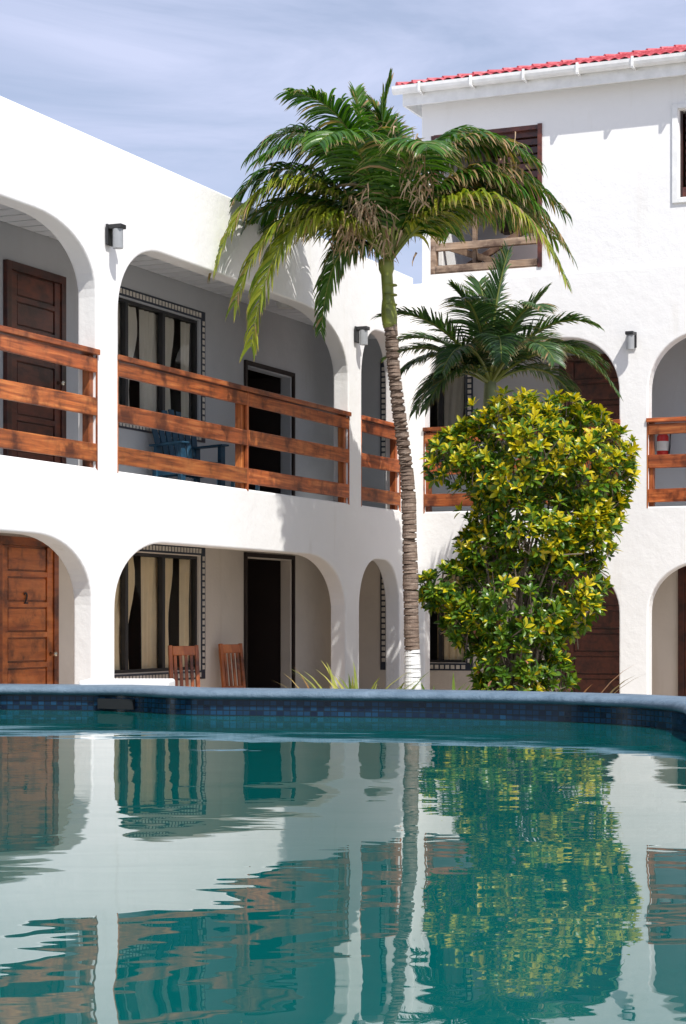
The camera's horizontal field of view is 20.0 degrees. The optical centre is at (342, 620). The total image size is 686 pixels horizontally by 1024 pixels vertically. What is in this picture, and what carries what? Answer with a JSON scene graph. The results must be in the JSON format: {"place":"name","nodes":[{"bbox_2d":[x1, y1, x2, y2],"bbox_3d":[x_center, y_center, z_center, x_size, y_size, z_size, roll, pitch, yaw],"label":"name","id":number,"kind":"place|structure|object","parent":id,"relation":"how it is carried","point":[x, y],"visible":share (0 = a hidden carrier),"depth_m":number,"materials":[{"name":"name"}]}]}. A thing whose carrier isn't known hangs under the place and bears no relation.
{"place":"outdoors","nodes":[
{"label":"outdoors","id":0,"kind":"place"},
{"bbox_2d":[118,302,375,338],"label":"floor slabs","id":1,"kind":"structure","parent":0,"point":[370,336],"depth_m":26.10,"materials":[{"name":"paint"}]},
{"bbox_2d":[0,221,333,500],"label":"corridor wall","id":2,"kind":"structure","parent":1,"relation":"on","point":[300,350],"depth_m":22.64,"materials":[{"name":"paint"}]},
{"bbox_2d":[3,259,65,463],"bbox_3d":[-2.988,-2.385,18.956,0.050,2.070,1.060,0,0,23],"label":"first floor door","id":3,"kind":"structure","parent":2,"relation":"attached to","point":[34,299],"depth_m":18.93,"materials":[{"name":"brown wood"}]},
{"bbox_2d":[57,380,64,385],"bbox_3d":[-2.789,-2.350,19.300,0.075,0.056,0.056,0,0,23],"label":"first floor door knob","id":4,"kind":"object","parent":3,"relation":"attached to","point":[62,382],"visible":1,"depth_m":19.29,"materials":[{"name":"silver metal"}]},
{"bbox_2d":[118,297,196,419],"bbox_3d":[-2.164,-2.770,21.089,0.070,1.300,2.450,0,0,23],"label":"window frame","id":5,"kind":"object","parent":2,"relation":"attached to","point":[125,303],"visible":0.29,"depth_m":21.43,"materials":[{"name":"black metal"}]},
{"bbox_2d":[118,303,189,417],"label":"window curtains","id":6,"kind":"object","parent":5,"relation":"attached to","point":[148,344],"depth_m":21.35,"materials":[{"name":"beige fabric"}]},
{"bbox_2d":[118,286,204,442],"bbox_3d":[-2.107,-2.770,21.064,0.034,1.490,2.640,0,0,23],"label":"window tile border","id":7,"kind":"object","parent":2,"relation":"attached to","point":[157,302],"depth_m":21.53,"materials":[{"name":"tile"}]},
{"bbox_2d":[149,409,228,485],"bbox_3d":[-1.668,-1.810,20.960,0.640,0.961,0.618,0,0,-43],"label":"adirondack chair","id":8,"kind":"object","parent":1,"relation":"on","point":[179,449],"visible":0.48,"depth_m":20.99,"materials":[{"name":"blue paint"}]},
{"bbox_2d":[217,479,259,490],"bbox_3d":[-1.142,-1.450,21.273,0.360,0.240,0.440,0,0,23],"label":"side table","id":9,"kind":"object","parent":1,"relation":"on","point":[257,487],"visible":0.02,"depth_m":21.36,"materials":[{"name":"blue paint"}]},
{"bbox_2d":[361,338,685,511],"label":"corridor wall","id":10,"kind":"structure","parent":1,"relation":"on","point":[669,390],"depth_m":25.40,"materials":[{"name":"paint"}]},
{"bbox_2d":[380,359,472,461],"bbox_3d":[1.113,-2.770,26.021,1.320,1.490,0.034,0,0,23],"label":"side window tile border","id":11,"kind":"object","parent":10,"relation":"attached to","point":[469,390],"visible":0.32,"depth_m":26.24,"materials":[{"name":"tile"}]},
{"bbox_2d":[438,364,465,459],"bbox_3d":[1.138,-2.770,26.078,1.130,1.300,0.070,0,0,23],"label":"side window frame","id":12,"kind":"object","parent":10,"relation":"attached to","point":[441,412],"visible":0.12,"depth_m":25.96,"materials":[{"name":"black metal"}]},
{"bbox_2d":[437,374,463,453],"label":"side window curtains","id":13,"kind":"object","parent":12,"relation":"attached to","point":[453,402],"visible":0.27,"depth_m":25.99,"materials":[{"name":"beige fabric"}]},
{"bbox_2d":[559,354,618,507],"bbox_3d":[3.273,-2.385,25.056,1.020,2.070,0.050,0,0,23],"label":"first floor side door","id":14,"kind":"structure","parent":10,"relation":"attached to","point":[592,383],"depth_m":25.07,"materials":[{"name":"brown wood"}]},
{"bbox_2d":[657,434,670,454],"bbox_3d":[4.044,-2.237,24.649,0.161,0.435,0.184,0,0,-14],"label":"fire extinguisher","id":15,"kind":"object","parent":10,"relation":"attached to","point":[663,445],"visible":0.56,"depth_m":24.58,"materials":[{"name":"red metal"}]},
{"bbox_2d":[276,301,292,308],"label":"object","id":16,"kind":"object","parent":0,"point":[280,305],"visible":0.39,"depth_m":22.80,"materials":[{"name":"white paint"}]},
{"bbox_2d":[0,0,685,283],"label":"sky","id":17,"kind":"structure","parent":0,"point":[188,89],"materials":[{"name":"blue"}]},
{"bbox_2d":[438,149,536,265],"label":"storey end wall","id":18,"kind":"structure","parent":0,"point":[519,252],"depth_m":26.14,"materials":[{"name":"white paint"}]},
{"bbox_2d":[422,75,685,283],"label":"storey wall","id":19,"kind":"structure","parent":0,"point":[607,155],"depth_m":23.75,"materials":[{"name":"white paint"}]},
{"bbox_2d":[430,217,536,274],"bbox_3d":[1.814,-4.752,24.505,1.420,0.897,0.340,0,0,23],"label":"terrace railing","id":20,"kind":"object","parent":19,"relation":"attached to","point":[475,244],"visible":0.71,"depth_m":24.48,"materials":[{"name":"brown wood"}]},
{"bbox_2d":[501,144,685,234],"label":"storey rear wall","id":21,"kind":"structure","parent":0,"point":[506,230],"depth_m":26.73,"materials":[{"name":"white paint"}]},
{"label":"terrace floor","id":22,"kind":"structure","parent":0,"visible":0},
{"bbox_2d":[0,533,330,688],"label":"corridor wall","id":23,"kind":"structure","parent":22,"relation":"on","point":[224,596],"depth_m":23.02,"materials":[{"name":"paint"}]},
{"bbox_2d":[0,535,58,683],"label":"ground floor door","id":24,"kind":"structure","parent":23,"relation":"attached to","point":[29,637],"depth_m":18.84,"materials":[{"name":"brown wood"}]},
{"bbox_2d":[49,651,57,656],"bbox_3d":[-2.845,0.330,19.171,0.075,0.056,0.056,0,0,23],"label":"ground floor door knob","id":25,"kind":"object","parent":24,"relation":"attached to","point":[54,653],"visible":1,"depth_m":19.16,"materials":[{"name":"metal"}]},
{"bbox_2d":[114,552,196,673],"bbox_3d":[-2.164,-0.085,21.089,0.070,1.310,2.450,0,0,23],"label":"window frame","id":26,"kind":"object","parent":23,"relation":"attached to","point":[160,616],"visible":0.55,"depth_m":21.43,"materials":[{"name":"black metal"}]},
{"bbox_2d":[114,556,189,669],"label":"window curtains","id":27,"kind":"object","parent":26,"relation":"attached to","point":[149,611],"depth_m":21.35,"materials":[{"name":"beige fabric"}]},
{"bbox_2d":[114,544,204,679],"bbox_3d":[-2.107,-0.085,21.064,0.034,1.500,2.640,0,0,23],"label":"window tile border","id":28,"kind":"object","parent":23,"relation":"attached to","point":[173,549],"depth_m":21.89,"materials":[{"name":"tile"}]},
{"bbox_2d":[168,645,199,686],"bbox_3d":[-1.614,0.799,20.787,0.380,1.065,0.570,0,0,-25],"label":"wooden chair","id":29,"kind":"object","parent":22,"relation":"on","point":[174,652],"visible":0.33,"depth_m":20.99,"materials":[{"name":"brown wood"}]},
{"bbox_2d":[119,303,277,668],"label":"room partitions","id":30,"kind":"object","parent":22,"relation":"on","point":[134,644],"visible":0.02,"depth_m":23.19,"materials":[{"name":"paint"}]},
{"bbox_2d":[0,96,412,688],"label":"arcade wall","id":31,"kind":"structure","parent":22,"relation":"on","point":[75,192],"depth_m":18.50,"materials":[{"name":"white paint"}]},
{"bbox_2d":[0,325,99,469],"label":"balcony rail","id":32,"kind":"object","parent":31,"relation":"attached to","point":[51,350],"visible":0.94,"depth_m":16.87,"materials":[{"name":"brown wood"}]},
{"bbox_2d":[106,223,125,248],"bbox_3d":[-2.056,-3.480,17.670,0.158,0.220,0.110,0,0,23],"label":"wall lamp","id":33,"kind":"object","parent":31,"relation":"attached to","point":[114,236],"visible":1,"depth_m":17.63,"materials":[{"name":"black metal"}]},
{"bbox_2d":[0,204,315,326],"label":"ceiling boards","id":34,"kind":"object","parent":31,"relation":"attached to","point":[15,217],"visible":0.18,"depth_m":21.16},
{"bbox_2d":[117,355,351,504],"bbox_3d":[-1.042,-1.893,20.369,0.160,1.085,5.396,0,0,23],"label":"balcony rail","id":35,"kind":"object","parent":31,"relation":"attached to","point":[242,437],"visible":0.93,"depth_m":20.12,"materials":[{"name":"brown wood"}]},
{"bbox_2d":[354,326,369,345],"bbox_3d":[0.226,-3.350,22.948,0.158,0.220,0.110,0,0,23],"label":"wall lamp","id":36,"kind":"object","parent":31,"relation":"attached to","point":[363,330],"visible":1,"depth_m":22.91,"materials":[{"name":"black metal"}]},
{"bbox_2d":[361,415,400,511],"bbox_3d":[0.420,-1.893,23.752,0.160,1.085,1.266,0,0,23],"label":"balcony rail","id":37,"kind":"object","parent":31,"relation":"attached to","point":[383,429],"visible":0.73,"depth_m":23.75,"materials":[{"name":"brown wood"}]},
{"bbox_2d":[218,643,245,687],"bbox_3d":[-1.117,0.799,22.341,0.380,1.065,0.570,0,0,-45],"label":"wooden chair","id":38,"kind":"object","parent":22,"relation":"on","point":[228,649],"visible":0.51,"depth_m":22.49,"materials":[{"name":"brown wood"}]},
{"bbox_2d":[244,360,294,687],"bbox_3d":[-1.650,-0.960,24.217,1.730,4.580,2.400,0,0,23],"label":"open doorway frame","id":39,"kind":"object","parent":22,"relation":"on","point":[262,623],"visible":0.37,"depth_m":24.57,"materials":[{"name":"brown wood"}]},
{"bbox_2d":[359,561,677,695],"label":"corridor wall","id":40,"kind":"structure","parent":22,"relation":"on","point":[665,642],"depth_m":25.81,"materials":[{"name":"paint"}]},
{"bbox_2d":[380,572,472,670],"bbox_3d":[1.113,-0.075,26.021,1.320,1.480,0.034,0,0,23],"label":"side window tile border","id":41,"kind":"object","parent":40,"relation":"attached to","point":[466,666],"visible":0.38,"depth_m":26.24,"materials":[{"name":"tile"}]},
{"bbox_2d":[430,578,465,662],"bbox_3d":[1.138,-0.075,26.078,1.130,1.290,0.070,0,0,23],"label":"side window frame","id":42,"kind":"object","parent":40,"relation":"attached to","point":[441,648],"visible":0.21,"depth_m":25.97,"materials":[{"name":"black metal"}]},
{"bbox_2d":[437,574,463,659],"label":"side window curtains","id":43,"kind":"object","parent":42,"relation":"attached to","point":[450,653],"visible":0.13,"depth_m":26.00,"materials":[{"name":"beige fabric"}]},
{"bbox_2d":[559,571,618,693],"bbox_3d":[3.273,0.265,25.056,1.020,2.130,0.050,0,0,23],"label":"ground floor side door","id":44,"kind":"structure","parent":40,"relation":"attached to","point":[596,660],"depth_m":25.05,"materials":[{"name":"brown wood"}]},
{"bbox_2d":[678,566,685,695],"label":"ground floor end door","id":45,"kind":"structure","parent":40,"relation":"attached to","point":[682,631],"depth_m":24.60,"materials":[{"name":"brown wood"}]},
{"bbox_2d":[413,264,685,694],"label":"arcade wall","id":46,"kind":"structure","parent":22,"relation":"on","point":[647,305],"depth_m":23.60,"materials":[{"name":"white paint"}]},
{"bbox_2d":[423,419,619,512],"bbox_3d":[2.208,-1.893,24.182,2.556,1.085,0.160,0,0,23],"label":"balcony rail","id":47,"kind":"object","parent":46,"relation":"attached to","point":[430,500],"visible":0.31,"depth_m":24.55,"materials":[{"name":"brown wood"}]},
{"bbox_2d":[625,331,636,349],"bbox_3d":[3.465,-3.370,23.485,0.110,0.220,0.158,0,0,23],"label":"wall lamp","id":48,"kind":"object","parent":46,"relation":"attached to","point":[631,340],"visible":1,"depth_m":23.43,"materials":[{"name":"black metal"}]},
{"bbox_2d":[646,416,685,507],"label":"balcony rail","id":49,"kind":"object","parent":46,"relation":"attached to","point":[665,425],"visible":1,"depth_m":23.41,"materials":[{"name":"brown wood"}]},
{"label":"ground","id":50,"kind":"structure","parent":0,"visible":0},
{"bbox_2d":[79,678,174,685],"bbox_3d":[-1.700,0.908,15.410,0.700,0.883,0.580,0,0,0],"label":"pool step","id":51,"kind":"object","parent":50,"relation":"on","point":[135,681],"visible":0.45,"depth_m":15.12,"materials":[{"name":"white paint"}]},
{"bbox_2d":[281,672,381,688],"bbox_3d":[-0.074,0.916,19.852,1.265,0.867,1.146,0,0,12],"label":"spider lily","id":52,"kind":"object","parent":50,"relation":"on","point":[304,681],"visible":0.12,"depth_m":20.14,"materials":[{"name":"green plant"}]},
{"bbox_2d":[0,684,685,731],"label":"swimming pool","id":53,"kind":"structure","parent":50,"relation":"on","point":[660,711],"depth_m":13.83,"materials":[{"name":"tile"}]},
{"bbox_2d":[0,710,685,1023],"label":"pool water","id":54,"kind":"structure","parent":53,"relation":"in","point":[156,868],"depth_m":5.36,"materials":[{"name":"teal liquid"}]},
{"bbox_2d":[295,662,429,688],"bbox_3d":[0.179,0.879,19.528,1.510,0.943,1.526,0,0,0],"label":"spider lily","id":55,"kind":"object","parent":50,"relation":"on","point":[354,685],"visible":0.24,"depth_m":19.93,"materials":[{"name":"green plant"}]},
{"bbox_2d":[430,392,463,659],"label":"walls","id":56,"kind":"structure","parent":50,"relation":"on","point":[433,618],"depth_m":29.93,"materials":[{"name":"white paint"}]},
{"bbox_2d":[487,113,685,160],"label":"storey timber lining","id":57,"kind":"object","parent":56,"relation":"attached to","point":[491,154],"visible":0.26,"depth_m":25.55,"materials":[{"name":"brown wood"}]},
{"bbox_2d":[431,123,541,266],"bbox_3d":[1.808,-5.245,24.415,1.480,1.770,0.190,0,0,23],"label":"terrace opening frame","id":58,"kind":"object","parent":57,"relation":"attached to","point":[527,131],"visible":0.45,"depth_m":24.18,"materials":[{"name":"brown wood"}]},
{"bbox_2d":[403,62,685,118],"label":"eave fascia","id":59,"kind":"structure","parent":57,"relation":"on","point":[413,102],"depth_m":23.82,"materials":[{"name":"white paint"}]},
{"bbox_2d":[391,52,685,94],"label":"gutter","id":60,"kind":"object","parent":59,"relation":"attached to","point":[632,62],"visible":1,"depth_m":23.71,"materials":[{"name":"white paint"}]},
{"bbox_2d":[395,45,685,85],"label":"roof","id":61,"kind":"structure","parent":59,"relation":"on","point":[661,50],"depth_m":24.51,"materials":[{"name":"tile"}]},
{"bbox_2d":[672,103,685,203],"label":"window trim","id":62,"kind":"structure","parent":57,"relation":"attached to","point":[675,108],"depth_m":23.36,"materials":[{"name":"white paint"}]},
{"bbox_2d":[680,111,685,196],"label":"window louvres","id":63,"kind":"object","parent":57,"relation":"attached to","point":[682,191],"depth_m":23.42,"materials":[{"name":"brown wood"}]},
{"label":"garden bed","id":64,"kind":"object","parent":50,"relation":"on","visible":0},
{"bbox_2d":[207,68,577,689],"bbox_3d":[0.510,-2.140,20.076,3.764,7.081,3.300,0,0,0],"label":"palm tree","id":65,"kind":"object","parent":64,"relation":"on","point":[385,207],"visible":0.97,"depth_m":19.77,"materials":[{"name":"green plant"}]},
{"bbox_2d":[389,674,493,689],"bbox_3d":[0.928,0.942,19.739,1.226,0.815,1.212,0,0,0],"label":"spider lily","id":66,"kind":"object","parent":64,"relation":"on","point":[453,685],"visible":0.11,"depth_m":20.09,"materials":[{"name":"green plant"}]},
{"bbox_2d":[372,239,621,690],"bbox_3d":[1.715,-1.431,21.820,2.841,5.668,2.347,0,0,0],"label":"palm tree","id":67,"kind":"object","parent":64,"relation":"on","point":[491,350],"visible":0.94,"depth_m":21.69,"materials":[{"name":"green plant"}]},
{"bbox_2d":[416,385,642,691],"bbox_3d":[1.930,-0.523,20.461,2.403,3.911,1.643,0,0,0],"label":"croton shrub","id":68,"kind":"object","parent":64,"relation":"on","point":[552,625],"visible":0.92,"depth_m":20.19,"materials":[{"name":"green plant"}]},
{"bbox_2d":[514,667,637,692],"bbox_3d":[2.383,0.886,19.563,1.406,0.928,0.936,0,0,0],"label":"spider lily","id":69,"kind":"object","parent":64,"relation":"on","point":[590,685],"visible":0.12,"depth_m":19.40,"materials":[{"name":"green plant"}]}
]}

